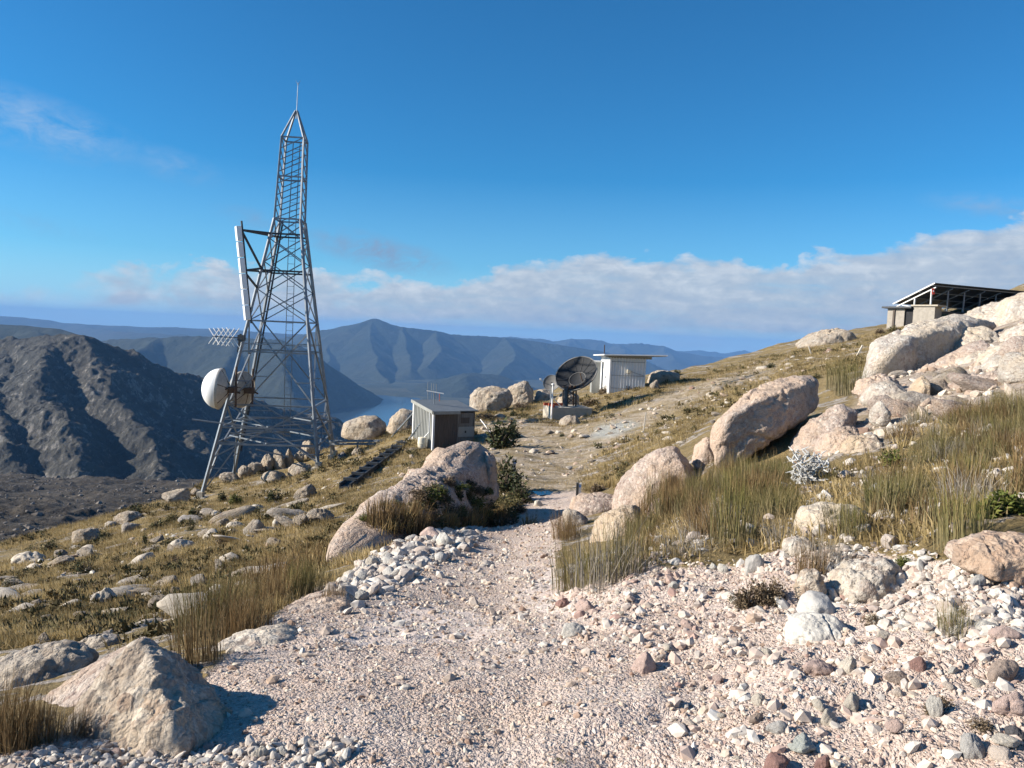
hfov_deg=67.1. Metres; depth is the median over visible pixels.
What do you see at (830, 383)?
sedge tuft
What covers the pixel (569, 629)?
stone
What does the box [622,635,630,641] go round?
stone
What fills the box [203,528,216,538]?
rock
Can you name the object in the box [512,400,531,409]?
shrub
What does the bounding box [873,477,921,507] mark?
sedge tuft
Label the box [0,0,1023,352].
sky
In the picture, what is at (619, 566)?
sedge tuft
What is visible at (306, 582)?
sedge tuft
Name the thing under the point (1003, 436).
sedge tuft
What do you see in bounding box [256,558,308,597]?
sedge tuft
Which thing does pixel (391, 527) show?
grass tuft
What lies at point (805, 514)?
boulder
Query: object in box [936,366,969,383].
rock
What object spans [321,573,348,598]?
sedge tuft
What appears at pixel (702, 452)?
boulder
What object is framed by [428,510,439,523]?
shrub
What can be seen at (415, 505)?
grass tuft
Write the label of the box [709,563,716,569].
stone
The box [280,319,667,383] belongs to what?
mountain
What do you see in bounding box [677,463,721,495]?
sedge tuft
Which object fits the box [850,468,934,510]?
sedge tuft
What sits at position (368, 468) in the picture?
cable tray
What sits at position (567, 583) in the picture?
sedge tuft
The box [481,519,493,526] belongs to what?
shrub
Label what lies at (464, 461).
boulder
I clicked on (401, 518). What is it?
shrub
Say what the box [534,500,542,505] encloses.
stone
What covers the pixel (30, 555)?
rock
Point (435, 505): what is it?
shrub
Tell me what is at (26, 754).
stone
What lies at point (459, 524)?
grass tuft
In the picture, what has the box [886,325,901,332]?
shrub
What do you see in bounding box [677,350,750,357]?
distant range
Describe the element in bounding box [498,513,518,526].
shrub
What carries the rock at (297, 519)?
on the ground at (564, 494)
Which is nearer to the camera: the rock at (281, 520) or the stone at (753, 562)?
the stone at (753, 562)
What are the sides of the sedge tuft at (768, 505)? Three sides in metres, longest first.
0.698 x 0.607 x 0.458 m
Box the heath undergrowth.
[0,331,886,641]
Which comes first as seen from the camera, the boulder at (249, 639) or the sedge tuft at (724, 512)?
the boulder at (249, 639)
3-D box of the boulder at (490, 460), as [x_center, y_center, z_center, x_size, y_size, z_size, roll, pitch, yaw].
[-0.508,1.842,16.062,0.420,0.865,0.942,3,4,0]
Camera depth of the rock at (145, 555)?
17.65 m
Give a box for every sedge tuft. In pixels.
[0,659,44,745]
[0,669,61,751]
[0,685,55,755]
[9,689,78,745]
[35,692,104,744]
[62,698,93,738]
[148,578,231,667]
[164,549,243,643]
[184,559,253,634]
[198,556,275,620]
[210,573,285,640]
[217,578,289,633]
[237,551,277,586]
[250,556,304,603]
[253,550,294,575]
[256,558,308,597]
[262,529,328,570]
[263,539,317,582]
[280,548,320,598]
[292,541,337,597]
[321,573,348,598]
[547,531,603,594]
[549,504,576,539]
[556,507,661,595]
[556,515,583,541]
[574,540,606,588]
[581,491,664,583]
[591,479,612,487]
[603,470,621,487]
[611,505,652,529]
[620,523,666,549]
[622,503,658,535]
[624,515,657,538]
[635,484,659,515]
[640,463,680,504]
[645,482,669,504]
[647,483,683,517]
[649,462,686,494]
[650,477,694,515]
[656,484,684,507]
[656,523,727,559]
[660,472,705,516]
[665,483,717,517]
[668,474,686,492]
[674,479,706,496]
[674,516,709,538]
[675,461,715,494]
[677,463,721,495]
[679,486,720,524]
[679,504,722,535]
[681,502,778,528]
[686,482,722,505]
[686,487,740,525]
[688,466,716,491]
[691,497,749,539]
[693,484,730,511]
[700,479,761,547]
[702,447,737,485]
[703,455,739,490]
[703,504,752,521]
[707,463,753,518]
[711,461,748,493]
[714,454,746,473]
[718,464,755,497]
[720,448,749,470]
[726,467,767,495]
[729,460,764,477]
[732,456,782,491]
[733,484,779,504]
[734,434,778,486]
[734,453,755,467]
[738,487,783,514]
[740,475,803,522]
[741,460,788,478]
[742,459,790,494]
[745,470,786,501]
[754,450,792,481]
[754,478,811,513]
[757,515,810,547]
[761,449,790,467]
[767,457,798,480]
[767,470,804,494]
[767,487,806,508]
[769,479,799,499]
[771,455,797,478]
[791,530,833,574]
[800,526,867,566]
[808,459,842,481]
[820,492,859,534]
[824,345,859,390]
[832,348,872,395]
[834,497,870,539]
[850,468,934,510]
[857,464,935,501]
[861,465,906,490]
[862,470,915,512]
[870,488,915,516]
[871,450,917,479]
[873,453,949,516]
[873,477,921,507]
[874,419,916,439]
[883,407,935,425]
[889,458,937,495]
[889,465,932,487]
[892,484,977,526]
[895,443,943,467]
[900,459,1009,499]
[901,403,933,424]
[902,434,924,451]
[915,437,978,458]
[916,485,1001,524]
[919,416,968,451]
[921,421,965,459]
[923,423,959,434]
[929,466,997,553]
[930,431,965,450]
[930,440,1003,497]
[932,582,979,640]
[934,401,971,422]
[934,452,1003,486]
[936,449,1000,483]
[937,405,966,426]
[941,469,999,491]
[942,449,989,470]
[945,442,974,465]
[948,397,976,419]
[948,438,981,452]
[949,478,1004,504]
[953,399,986,423]
[954,402,992,425]
[954,412,990,442]
[955,394,989,407]
[958,418,1006,453]
[959,434,1021,461]
[962,413,996,438]
[963,404,1006,427]
[963,433,1004,461]
[967,395,1005,423]
[973,410,1015,442]
[976,408,1015,442]
[977,384,1016,410]
[980,401,1013,415]
[982,382,1012,410]
[982,389,1022,418]
[983,430,1023,493]
[987,423,1022,449]
[991,409,1016,429]
[996,387,1023,419]
[996,388,1023,420]
[996,430,1023,454]
[1000,446,1023,491]
[1003,406,1023,442]
[1008,432,1023,479]
[1010,413,1022,435]
[1013,393,1023,439]
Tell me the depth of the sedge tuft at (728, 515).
7.09 m
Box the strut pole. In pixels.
[391,413,412,437]
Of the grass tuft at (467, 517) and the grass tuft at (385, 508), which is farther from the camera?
the grass tuft at (467, 517)
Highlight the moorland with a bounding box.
[0,472,208,540]
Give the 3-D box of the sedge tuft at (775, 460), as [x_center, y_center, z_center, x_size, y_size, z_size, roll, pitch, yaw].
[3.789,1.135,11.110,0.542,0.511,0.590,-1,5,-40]
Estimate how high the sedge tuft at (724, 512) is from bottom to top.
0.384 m
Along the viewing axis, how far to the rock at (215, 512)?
26.43 m
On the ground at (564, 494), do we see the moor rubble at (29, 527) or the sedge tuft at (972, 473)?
the sedge tuft at (972, 473)
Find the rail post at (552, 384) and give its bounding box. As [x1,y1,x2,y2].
[551,383,561,418]
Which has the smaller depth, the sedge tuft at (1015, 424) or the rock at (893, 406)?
the sedge tuft at (1015, 424)
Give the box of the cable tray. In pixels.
[339,440,407,489]
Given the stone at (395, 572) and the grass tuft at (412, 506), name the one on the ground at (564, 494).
the stone at (395, 572)
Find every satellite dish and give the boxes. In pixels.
[539,375,557,402]
[555,356,597,405]
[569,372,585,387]
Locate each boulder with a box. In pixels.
[0,639,98,688]
[42,637,158,706]
[63,639,232,758]
[78,629,122,649]
[127,618,162,631]
[213,624,297,651]
[280,591,353,613]
[325,441,498,567]
[341,415,385,439]
[386,408,412,433]
[469,386,512,412]
[484,452,496,488]
[508,381,533,404]
[534,389,549,400]
[557,391,578,404]
[559,415,579,425]
[563,508,587,525]
[569,492,613,516]
[590,505,642,541]
[611,446,694,508]
[647,370,679,383]
[692,437,713,468]
[710,375,818,467]
[782,536,813,556]
[783,612,845,644]
[789,404,857,450]
[792,501,867,532]
[793,568,826,598]
[795,328,856,348]
[796,590,835,614]
[814,426,859,457]
[828,556,902,603]
[839,434,883,453]
[851,373,900,397]
[859,380,906,406]
[862,314,996,377]
[869,400,891,426]
[873,425,905,435]
[907,376,930,394]
[914,340,989,373]
[943,530,1023,586]
[947,372,997,387]
[951,326,999,351]
[955,350,985,364]
[965,302,997,322]
[973,343,1002,370]
[992,292,1023,326]
[998,323,1023,341]
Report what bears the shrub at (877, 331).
on the ground at (564, 494)
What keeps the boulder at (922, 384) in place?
on the ground at (564, 494)
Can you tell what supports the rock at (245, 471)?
on the ground at (564, 494)
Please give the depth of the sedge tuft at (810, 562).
5.19 m
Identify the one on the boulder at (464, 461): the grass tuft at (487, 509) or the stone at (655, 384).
the grass tuft at (487, 509)
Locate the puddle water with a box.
[533,490,552,494]
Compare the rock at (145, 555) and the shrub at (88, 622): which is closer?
the shrub at (88, 622)
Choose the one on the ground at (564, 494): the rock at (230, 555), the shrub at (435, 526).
the rock at (230, 555)
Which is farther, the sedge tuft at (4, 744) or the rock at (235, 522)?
the rock at (235, 522)
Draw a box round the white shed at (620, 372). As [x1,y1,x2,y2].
[593,345,667,393]
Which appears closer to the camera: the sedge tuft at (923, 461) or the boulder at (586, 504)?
the sedge tuft at (923, 461)
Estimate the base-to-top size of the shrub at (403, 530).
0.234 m
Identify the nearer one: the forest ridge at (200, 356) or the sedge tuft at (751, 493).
the sedge tuft at (751, 493)
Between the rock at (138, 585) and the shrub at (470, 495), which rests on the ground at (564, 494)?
the rock at (138, 585)
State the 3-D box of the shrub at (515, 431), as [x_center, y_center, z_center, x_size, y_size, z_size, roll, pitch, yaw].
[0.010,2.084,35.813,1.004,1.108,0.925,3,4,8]
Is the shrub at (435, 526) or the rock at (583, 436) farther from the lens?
the rock at (583, 436)
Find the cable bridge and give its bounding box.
[329,440,384,460]
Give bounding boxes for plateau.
[0,316,300,340]
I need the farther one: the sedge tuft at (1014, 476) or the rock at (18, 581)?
the rock at (18, 581)
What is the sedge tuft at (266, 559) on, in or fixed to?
on the ground at (564, 494)
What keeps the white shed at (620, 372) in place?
on the ground at (564, 494)
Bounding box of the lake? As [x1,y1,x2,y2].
[322,369,681,425]
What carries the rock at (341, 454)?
on the ground at (564, 494)
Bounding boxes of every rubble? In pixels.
[0,348,845,634]
[0,473,196,541]
[0,733,363,767]
[262,548,758,668]
[324,526,489,596]
[545,550,1023,767]
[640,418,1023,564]
[794,322,1023,462]
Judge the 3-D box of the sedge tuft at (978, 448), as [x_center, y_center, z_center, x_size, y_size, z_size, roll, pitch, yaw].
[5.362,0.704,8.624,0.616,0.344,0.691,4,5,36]
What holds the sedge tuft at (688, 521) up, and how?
on the ground at (564, 494)
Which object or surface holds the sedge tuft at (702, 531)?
on the ground at (564, 494)
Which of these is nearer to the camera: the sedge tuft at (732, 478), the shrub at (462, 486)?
the sedge tuft at (732, 478)
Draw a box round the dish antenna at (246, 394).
[230,369,257,407]
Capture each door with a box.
[434,414,457,448]
[603,362,606,388]
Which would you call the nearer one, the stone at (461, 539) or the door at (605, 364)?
the stone at (461, 539)
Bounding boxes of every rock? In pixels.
[0,576,17,581]
[0,587,19,597]
[1,577,24,586]
[4,603,33,614]
[9,583,41,590]
[11,551,45,563]
[23,589,41,596]
[27,563,40,567]
[36,632,49,643]
[47,555,75,567]
[54,549,67,557]
[61,599,81,605]
[71,527,100,542]
[75,547,93,556]
[76,544,93,551]
[89,584,150,597]
[90,588,117,602]
[101,607,127,614]
[105,521,116,526]
[110,586,135,596]
[113,511,141,522]
[116,574,152,584]
[121,522,139,531]
[128,552,155,563]
[128,587,159,594]
[148,594,165,606]
[149,535,163,541]
[152,575,178,587]
[157,592,212,617]
[162,488,190,502]
[167,544,181,550]
[170,539,195,547]
[178,515,200,522]
[190,488,200,495]
[190,574,206,585]
[197,529,208,536]
[200,508,213,515]
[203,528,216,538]
[209,505,256,522]
[211,510,220,516]
[213,535,241,542]
[214,518,230,526]
[215,558,225,570]
[219,472,239,482]
[219,552,241,561]
[226,521,242,526]
[238,465,251,476]
[238,565,266,570]
[243,519,265,534]
[248,462,264,474]
[252,526,276,531]
[260,470,286,482]
[261,454,273,470]
[266,507,306,517]
[266,537,282,544]
[272,518,292,526]
[273,449,285,468]
[274,515,295,526]
[276,498,308,506]
[284,449,293,466]
[287,462,311,475]
[293,451,303,461]
[293,484,316,499]
[293,513,308,525]
[301,440,314,458]
[306,508,333,521]
[318,503,344,509]
[338,452,346,458]
[351,447,361,455]
[494,413,504,418]
[529,448,538,452]
[532,439,542,442]
[579,434,588,437]
[711,386,723,391]
[756,366,767,369]
[866,395,916,417]
[888,370,908,377]
[889,391,936,405]
[930,378,949,394]
[930,399,979,419]
[932,372,941,377]
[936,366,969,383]
[946,372,1001,391]
[946,396,968,402]
[997,351,1023,383]
[998,335,1023,355]
[1007,390,1023,405]
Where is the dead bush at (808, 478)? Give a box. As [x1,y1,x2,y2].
[787,446,829,484]
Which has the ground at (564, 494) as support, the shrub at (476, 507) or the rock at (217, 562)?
the rock at (217, 562)
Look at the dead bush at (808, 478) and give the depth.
9.38 m
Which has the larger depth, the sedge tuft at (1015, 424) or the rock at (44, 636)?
the sedge tuft at (1015, 424)
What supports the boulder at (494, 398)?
on the ground at (564, 494)
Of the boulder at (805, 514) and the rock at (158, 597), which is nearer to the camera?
the boulder at (805, 514)
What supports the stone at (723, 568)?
on the ground at (564, 494)
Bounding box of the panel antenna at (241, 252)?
[235,221,251,322]
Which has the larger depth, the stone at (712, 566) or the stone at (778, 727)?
the stone at (712, 566)
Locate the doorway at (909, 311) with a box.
[904,308,913,325]
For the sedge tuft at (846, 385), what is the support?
on the ground at (564, 494)
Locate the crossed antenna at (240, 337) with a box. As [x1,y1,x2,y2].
[208,327,245,351]
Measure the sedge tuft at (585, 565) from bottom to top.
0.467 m
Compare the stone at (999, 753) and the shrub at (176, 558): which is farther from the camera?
the shrub at (176, 558)
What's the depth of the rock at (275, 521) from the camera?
19.89 m
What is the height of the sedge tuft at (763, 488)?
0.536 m
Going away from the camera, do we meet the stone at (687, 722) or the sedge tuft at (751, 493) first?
the stone at (687, 722)
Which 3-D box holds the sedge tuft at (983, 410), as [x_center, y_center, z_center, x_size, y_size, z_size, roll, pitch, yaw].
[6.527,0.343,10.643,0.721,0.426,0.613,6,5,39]
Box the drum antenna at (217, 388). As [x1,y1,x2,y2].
[201,367,240,409]
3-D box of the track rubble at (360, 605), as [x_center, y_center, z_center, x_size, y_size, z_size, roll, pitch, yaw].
[-0.201,1.827,7.407,2.739,1.571,7.303,3,4,0]
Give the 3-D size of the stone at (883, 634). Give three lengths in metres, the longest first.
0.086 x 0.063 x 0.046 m
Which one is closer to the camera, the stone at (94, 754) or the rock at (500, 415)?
the stone at (94, 754)
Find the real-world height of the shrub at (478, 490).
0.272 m
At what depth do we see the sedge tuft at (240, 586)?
6.06 m
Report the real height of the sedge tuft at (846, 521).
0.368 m
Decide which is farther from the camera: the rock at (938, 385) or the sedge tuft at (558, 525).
the rock at (938, 385)
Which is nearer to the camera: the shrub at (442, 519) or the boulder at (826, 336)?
the shrub at (442, 519)
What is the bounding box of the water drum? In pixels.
[417,437,426,447]
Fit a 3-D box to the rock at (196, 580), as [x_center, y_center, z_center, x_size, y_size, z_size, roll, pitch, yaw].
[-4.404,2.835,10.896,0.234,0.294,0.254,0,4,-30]
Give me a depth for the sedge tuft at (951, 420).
10.87 m
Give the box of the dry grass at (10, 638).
[0,326,1023,650]
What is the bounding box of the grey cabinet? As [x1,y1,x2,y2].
[590,360,601,392]
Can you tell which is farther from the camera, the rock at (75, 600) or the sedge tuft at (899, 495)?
the rock at (75, 600)
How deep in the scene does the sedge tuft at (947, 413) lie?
11.09 m
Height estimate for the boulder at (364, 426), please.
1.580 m
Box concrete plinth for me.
[543,403,591,419]
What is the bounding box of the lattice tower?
[192,80,337,499]
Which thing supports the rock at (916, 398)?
on the ground at (564, 494)
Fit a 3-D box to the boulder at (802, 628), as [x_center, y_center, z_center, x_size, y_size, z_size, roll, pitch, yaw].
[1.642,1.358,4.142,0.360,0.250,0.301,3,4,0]
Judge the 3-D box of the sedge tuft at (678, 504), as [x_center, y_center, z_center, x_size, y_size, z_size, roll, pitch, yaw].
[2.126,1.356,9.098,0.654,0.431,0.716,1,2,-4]
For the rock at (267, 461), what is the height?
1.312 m
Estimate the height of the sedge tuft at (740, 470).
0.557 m
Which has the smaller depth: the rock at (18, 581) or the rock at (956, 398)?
the rock at (956, 398)
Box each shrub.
[2,573,19,586]
[20,566,32,573]
[22,540,41,551]
[39,536,60,550]
[71,554,98,574]
[75,620,93,629]
[97,527,113,537]
[111,554,119,563]
[119,609,139,618]
[128,503,140,510]
[142,530,147,544]
[149,518,169,529]
[165,512,179,522]
[170,554,184,561]
[187,516,195,530]
[188,502,202,516]
[214,539,226,547]
[217,490,227,502]
[228,491,243,504]
[266,484,282,502]
[354,513,370,521]
[387,518,406,534]
[395,512,407,524]
[405,501,426,509]
[408,486,431,501]
[420,483,431,495]
[421,487,446,503]
[425,481,440,494]
[426,502,442,510]
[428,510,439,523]
[430,522,439,528]
[432,510,447,527]
[436,484,448,495]
[440,492,454,503]
[442,474,456,486]
[445,500,457,514]
[453,481,470,490]
[455,488,464,500]
[455,508,468,516]
[458,503,466,516]
[466,478,476,485]
[466,488,474,500]
[470,500,481,516]
[471,494,487,508]
[472,482,483,495]
[476,412,499,419]
[477,486,490,496]
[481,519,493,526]
[482,508,494,515]
[485,416,521,449]
[485,486,493,494]
[487,497,499,509]
[495,495,511,504]
[497,452,522,493]
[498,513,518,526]
[501,417,521,437]
[502,509,519,518]
[506,497,523,506]
[509,473,531,501]
[510,495,534,503]
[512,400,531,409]
[514,503,526,513]
[582,397,597,406]
[590,482,605,492]
[597,386,606,394]
[615,469,627,480]
[733,578,775,610]
[762,575,786,607]
[766,362,775,368]
[813,373,821,378]
[858,612,879,625]
[874,328,883,333]
[876,448,905,466]
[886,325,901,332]
[894,554,910,567]
[921,695,955,716]
[959,600,967,615]
[966,714,994,734]
[967,489,1023,518]
[1009,491,1023,514]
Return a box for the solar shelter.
[893,283,1023,316]
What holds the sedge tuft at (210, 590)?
on the ground at (564, 494)
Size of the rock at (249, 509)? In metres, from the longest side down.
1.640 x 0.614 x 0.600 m
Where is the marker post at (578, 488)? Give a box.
[576,483,580,495]
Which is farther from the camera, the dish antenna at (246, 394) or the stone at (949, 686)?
the dish antenna at (246, 394)
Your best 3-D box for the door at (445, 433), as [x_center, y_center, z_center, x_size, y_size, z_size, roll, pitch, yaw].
[-2.983,2.452,34.544,1.118,2.250,0.055,0,4,-30]
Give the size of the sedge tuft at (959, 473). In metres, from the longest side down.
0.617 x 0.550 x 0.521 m
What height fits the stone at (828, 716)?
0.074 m
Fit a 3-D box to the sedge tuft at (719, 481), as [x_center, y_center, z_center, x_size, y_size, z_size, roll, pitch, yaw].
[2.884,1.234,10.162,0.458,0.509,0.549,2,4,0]
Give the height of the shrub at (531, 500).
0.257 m
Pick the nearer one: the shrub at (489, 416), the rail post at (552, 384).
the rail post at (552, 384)
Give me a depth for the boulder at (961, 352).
18.09 m
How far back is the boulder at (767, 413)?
13.47 m
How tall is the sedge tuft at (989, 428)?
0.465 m
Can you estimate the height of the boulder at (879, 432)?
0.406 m
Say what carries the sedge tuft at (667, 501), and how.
on the ground at (564, 494)
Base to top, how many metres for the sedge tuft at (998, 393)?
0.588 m
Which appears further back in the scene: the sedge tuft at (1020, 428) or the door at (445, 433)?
the door at (445, 433)
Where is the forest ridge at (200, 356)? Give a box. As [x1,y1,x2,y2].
[101,336,383,413]
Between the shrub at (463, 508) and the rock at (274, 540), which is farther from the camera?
the rock at (274, 540)
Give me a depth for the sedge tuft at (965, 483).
6.25 m
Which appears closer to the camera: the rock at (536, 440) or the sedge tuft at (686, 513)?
the sedge tuft at (686, 513)
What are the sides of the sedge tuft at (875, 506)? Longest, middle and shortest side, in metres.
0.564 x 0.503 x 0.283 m
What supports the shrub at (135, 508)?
on the ground at (564, 494)
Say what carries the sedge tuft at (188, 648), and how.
on the ground at (564, 494)
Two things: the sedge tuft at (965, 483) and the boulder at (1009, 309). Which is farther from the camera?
the boulder at (1009, 309)
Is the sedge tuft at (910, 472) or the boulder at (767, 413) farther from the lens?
the boulder at (767, 413)
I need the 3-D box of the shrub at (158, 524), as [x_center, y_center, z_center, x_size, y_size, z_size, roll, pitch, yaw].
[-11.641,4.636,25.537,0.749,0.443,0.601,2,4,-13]
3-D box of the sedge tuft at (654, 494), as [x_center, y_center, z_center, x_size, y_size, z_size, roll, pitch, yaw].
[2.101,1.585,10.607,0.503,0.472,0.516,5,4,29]
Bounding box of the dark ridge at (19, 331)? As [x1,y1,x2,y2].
[0,324,78,339]
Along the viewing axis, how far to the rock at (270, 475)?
38.87 m
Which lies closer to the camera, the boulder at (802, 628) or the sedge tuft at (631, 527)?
the boulder at (802, 628)
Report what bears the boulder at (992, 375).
on the ground at (564, 494)
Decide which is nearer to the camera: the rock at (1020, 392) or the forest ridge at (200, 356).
the rock at (1020, 392)
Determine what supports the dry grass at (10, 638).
on the ground at (564, 494)
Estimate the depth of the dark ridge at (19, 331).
3351.74 m
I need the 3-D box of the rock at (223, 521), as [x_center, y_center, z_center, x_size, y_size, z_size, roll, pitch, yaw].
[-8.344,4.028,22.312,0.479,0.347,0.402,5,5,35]
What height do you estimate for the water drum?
0.475 m
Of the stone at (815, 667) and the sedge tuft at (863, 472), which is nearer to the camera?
the stone at (815, 667)
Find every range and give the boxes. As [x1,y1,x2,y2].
[500,337,724,368]
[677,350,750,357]
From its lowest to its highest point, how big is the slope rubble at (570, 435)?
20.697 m
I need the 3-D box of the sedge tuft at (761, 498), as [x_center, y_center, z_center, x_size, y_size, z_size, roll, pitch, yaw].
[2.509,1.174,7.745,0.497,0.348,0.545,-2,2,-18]
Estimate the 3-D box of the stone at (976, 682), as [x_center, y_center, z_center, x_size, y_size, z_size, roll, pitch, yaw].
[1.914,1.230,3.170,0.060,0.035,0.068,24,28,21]
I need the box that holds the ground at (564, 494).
[0,284,1023,767]
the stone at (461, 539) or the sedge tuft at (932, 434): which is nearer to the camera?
the sedge tuft at (932, 434)
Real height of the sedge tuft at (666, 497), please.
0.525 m
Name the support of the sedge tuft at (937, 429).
on the ground at (564, 494)
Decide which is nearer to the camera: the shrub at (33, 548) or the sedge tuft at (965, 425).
the sedge tuft at (965, 425)
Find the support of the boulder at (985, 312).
on the ground at (564, 494)
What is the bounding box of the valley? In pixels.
[319,368,674,414]
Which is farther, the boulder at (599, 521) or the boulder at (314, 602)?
the boulder at (599, 521)
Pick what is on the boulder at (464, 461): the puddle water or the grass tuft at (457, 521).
the grass tuft at (457, 521)
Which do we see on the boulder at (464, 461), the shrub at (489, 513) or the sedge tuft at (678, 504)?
the shrub at (489, 513)
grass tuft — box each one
[352,516,411,534]
[362,484,402,529]
[363,493,399,530]
[379,502,410,523]
[383,507,422,533]
[386,497,422,524]
[395,492,444,533]
[397,499,440,538]
[399,503,443,537]
[436,502,460,523]
[441,518,456,528]
[446,509,466,525]
[454,515,467,528]
[456,502,478,522]
[463,506,485,525]
[480,498,499,516]
[489,507,510,526]
[517,512,550,524]
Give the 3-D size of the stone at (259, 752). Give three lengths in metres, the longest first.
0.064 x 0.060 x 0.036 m
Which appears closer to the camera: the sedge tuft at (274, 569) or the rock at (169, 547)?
the sedge tuft at (274, 569)
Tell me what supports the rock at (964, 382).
on the ground at (564, 494)
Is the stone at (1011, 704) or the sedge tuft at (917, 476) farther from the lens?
the sedge tuft at (917, 476)
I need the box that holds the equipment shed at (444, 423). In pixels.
[411,399,477,450]
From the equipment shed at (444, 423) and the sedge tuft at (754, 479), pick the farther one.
the equipment shed at (444, 423)
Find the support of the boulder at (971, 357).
on the ground at (564, 494)
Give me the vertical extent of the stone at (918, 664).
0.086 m
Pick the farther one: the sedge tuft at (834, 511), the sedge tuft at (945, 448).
the sedge tuft at (945, 448)
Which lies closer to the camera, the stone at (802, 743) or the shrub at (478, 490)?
the stone at (802, 743)
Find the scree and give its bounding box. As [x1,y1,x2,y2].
[821,543,1023,641]
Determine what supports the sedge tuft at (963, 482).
on the ground at (564, 494)
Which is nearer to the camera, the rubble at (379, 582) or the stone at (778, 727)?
the stone at (778, 727)
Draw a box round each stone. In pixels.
[22,752,31,760]
[90,751,100,757]
[110,748,122,755]
[189,757,198,763]
[203,742,214,750]
[251,746,267,757]
[279,746,287,755]
[318,755,326,761]
[354,589,368,599]
[357,570,367,579]
[365,556,377,564]
[382,566,393,574]
[383,556,393,563]
[391,569,399,575]
[405,534,416,540]
[405,564,420,570]
[420,527,438,536]
[434,552,446,561]
[436,532,453,546]
[455,537,464,541]
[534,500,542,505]
[555,598,568,607]
[561,622,584,637]
[575,598,593,610]
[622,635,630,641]
[631,651,655,673]
[650,380,658,388]
[655,654,664,660]
[663,643,673,650]
[668,581,679,588]
[680,618,694,629]
[682,718,694,726]
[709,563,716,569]
[712,674,723,681]
[717,563,727,572]
[717,712,724,718]
[745,554,764,575]
[748,713,762,723]
[751,693,765,705]
[761,648,772,655]
[763,752,789,767]
[766,720,787,734]
[787,732,815,753]
[802,659,833,676]
[811,699,824,711]
[814,754,829,767]
[820,708,835,725]
[838,656,856,673]
[843,692,858,711]
[877,630,889,640]
[884,671,907,684]
[884,719,903,732]
[891,688,903,696]
[908,656,925,671]
[925,694,942,716]
[942,681,954,690]
[948,666,958,673]
[960,732,985,759]
[970,574,986,586]
[970,677,984,687]
[974,620,996,630]
[986,659,1018,682]
[988,625,1021,639]
[988,745,1011,761]
[991,691,1023,716]
[991,733,1019,747]
[1004,725,1023,740]
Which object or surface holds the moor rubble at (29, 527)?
on the moorland
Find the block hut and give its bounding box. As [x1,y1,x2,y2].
[882,305,945,327]
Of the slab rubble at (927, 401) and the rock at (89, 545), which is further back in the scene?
the rock at (89, 545)
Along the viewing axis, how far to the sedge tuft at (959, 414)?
10.74 m
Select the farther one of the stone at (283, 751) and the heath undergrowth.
the heath undergrowth
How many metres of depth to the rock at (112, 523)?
29.80 m
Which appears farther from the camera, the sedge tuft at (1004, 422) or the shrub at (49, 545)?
the shrub at (49, 545)
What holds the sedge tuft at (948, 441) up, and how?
on the ground at (564, 494)
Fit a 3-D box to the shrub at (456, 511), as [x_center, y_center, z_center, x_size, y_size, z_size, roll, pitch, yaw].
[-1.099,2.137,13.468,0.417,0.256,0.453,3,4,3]
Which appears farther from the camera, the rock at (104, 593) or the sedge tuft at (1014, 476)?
the rock at (104, 593)
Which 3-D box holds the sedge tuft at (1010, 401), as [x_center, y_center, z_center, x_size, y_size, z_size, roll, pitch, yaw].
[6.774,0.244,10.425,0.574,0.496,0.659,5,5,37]
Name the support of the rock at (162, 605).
on the ground at (564, 494)
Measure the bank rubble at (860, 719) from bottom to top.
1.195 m
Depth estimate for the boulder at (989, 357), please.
15.62 m
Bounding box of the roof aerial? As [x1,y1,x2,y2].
[427,382,443,403]
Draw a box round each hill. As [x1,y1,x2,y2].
[0,334,347,480]
[406,373,538,397]
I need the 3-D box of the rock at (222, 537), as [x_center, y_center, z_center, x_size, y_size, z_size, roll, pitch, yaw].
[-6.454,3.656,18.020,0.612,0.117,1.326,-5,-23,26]
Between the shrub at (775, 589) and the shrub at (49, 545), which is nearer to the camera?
the shrub at (775, 589)
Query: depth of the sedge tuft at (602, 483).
20.80 m
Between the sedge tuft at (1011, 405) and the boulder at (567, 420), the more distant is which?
the boulder at (567, 420)
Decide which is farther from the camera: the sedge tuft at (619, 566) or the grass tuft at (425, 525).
the grass tuft at (425, 525)
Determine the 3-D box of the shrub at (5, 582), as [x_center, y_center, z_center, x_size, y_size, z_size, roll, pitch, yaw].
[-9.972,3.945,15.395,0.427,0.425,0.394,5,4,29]
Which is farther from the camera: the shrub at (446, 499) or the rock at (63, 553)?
the rock at (63, 553)
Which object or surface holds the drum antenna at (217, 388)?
attached to the lattice tower
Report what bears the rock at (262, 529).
on the ground at (564, 494)
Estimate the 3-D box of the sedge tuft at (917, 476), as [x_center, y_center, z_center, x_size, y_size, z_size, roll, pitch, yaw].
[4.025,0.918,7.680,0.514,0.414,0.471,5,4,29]
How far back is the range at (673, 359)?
14640.17 m
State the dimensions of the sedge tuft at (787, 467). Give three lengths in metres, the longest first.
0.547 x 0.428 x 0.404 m
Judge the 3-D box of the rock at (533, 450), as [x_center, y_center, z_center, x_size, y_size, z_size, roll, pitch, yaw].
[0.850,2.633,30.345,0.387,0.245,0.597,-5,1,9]
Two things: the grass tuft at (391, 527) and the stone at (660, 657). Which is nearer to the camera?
the stone at (660, 657)
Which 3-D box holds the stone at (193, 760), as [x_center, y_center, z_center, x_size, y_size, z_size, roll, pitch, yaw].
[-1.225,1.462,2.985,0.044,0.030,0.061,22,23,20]
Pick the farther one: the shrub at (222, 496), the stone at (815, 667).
the shrub at (222, 496)
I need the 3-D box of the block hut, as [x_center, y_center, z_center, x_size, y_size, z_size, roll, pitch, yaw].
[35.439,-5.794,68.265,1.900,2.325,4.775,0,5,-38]
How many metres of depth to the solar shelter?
72.90 m

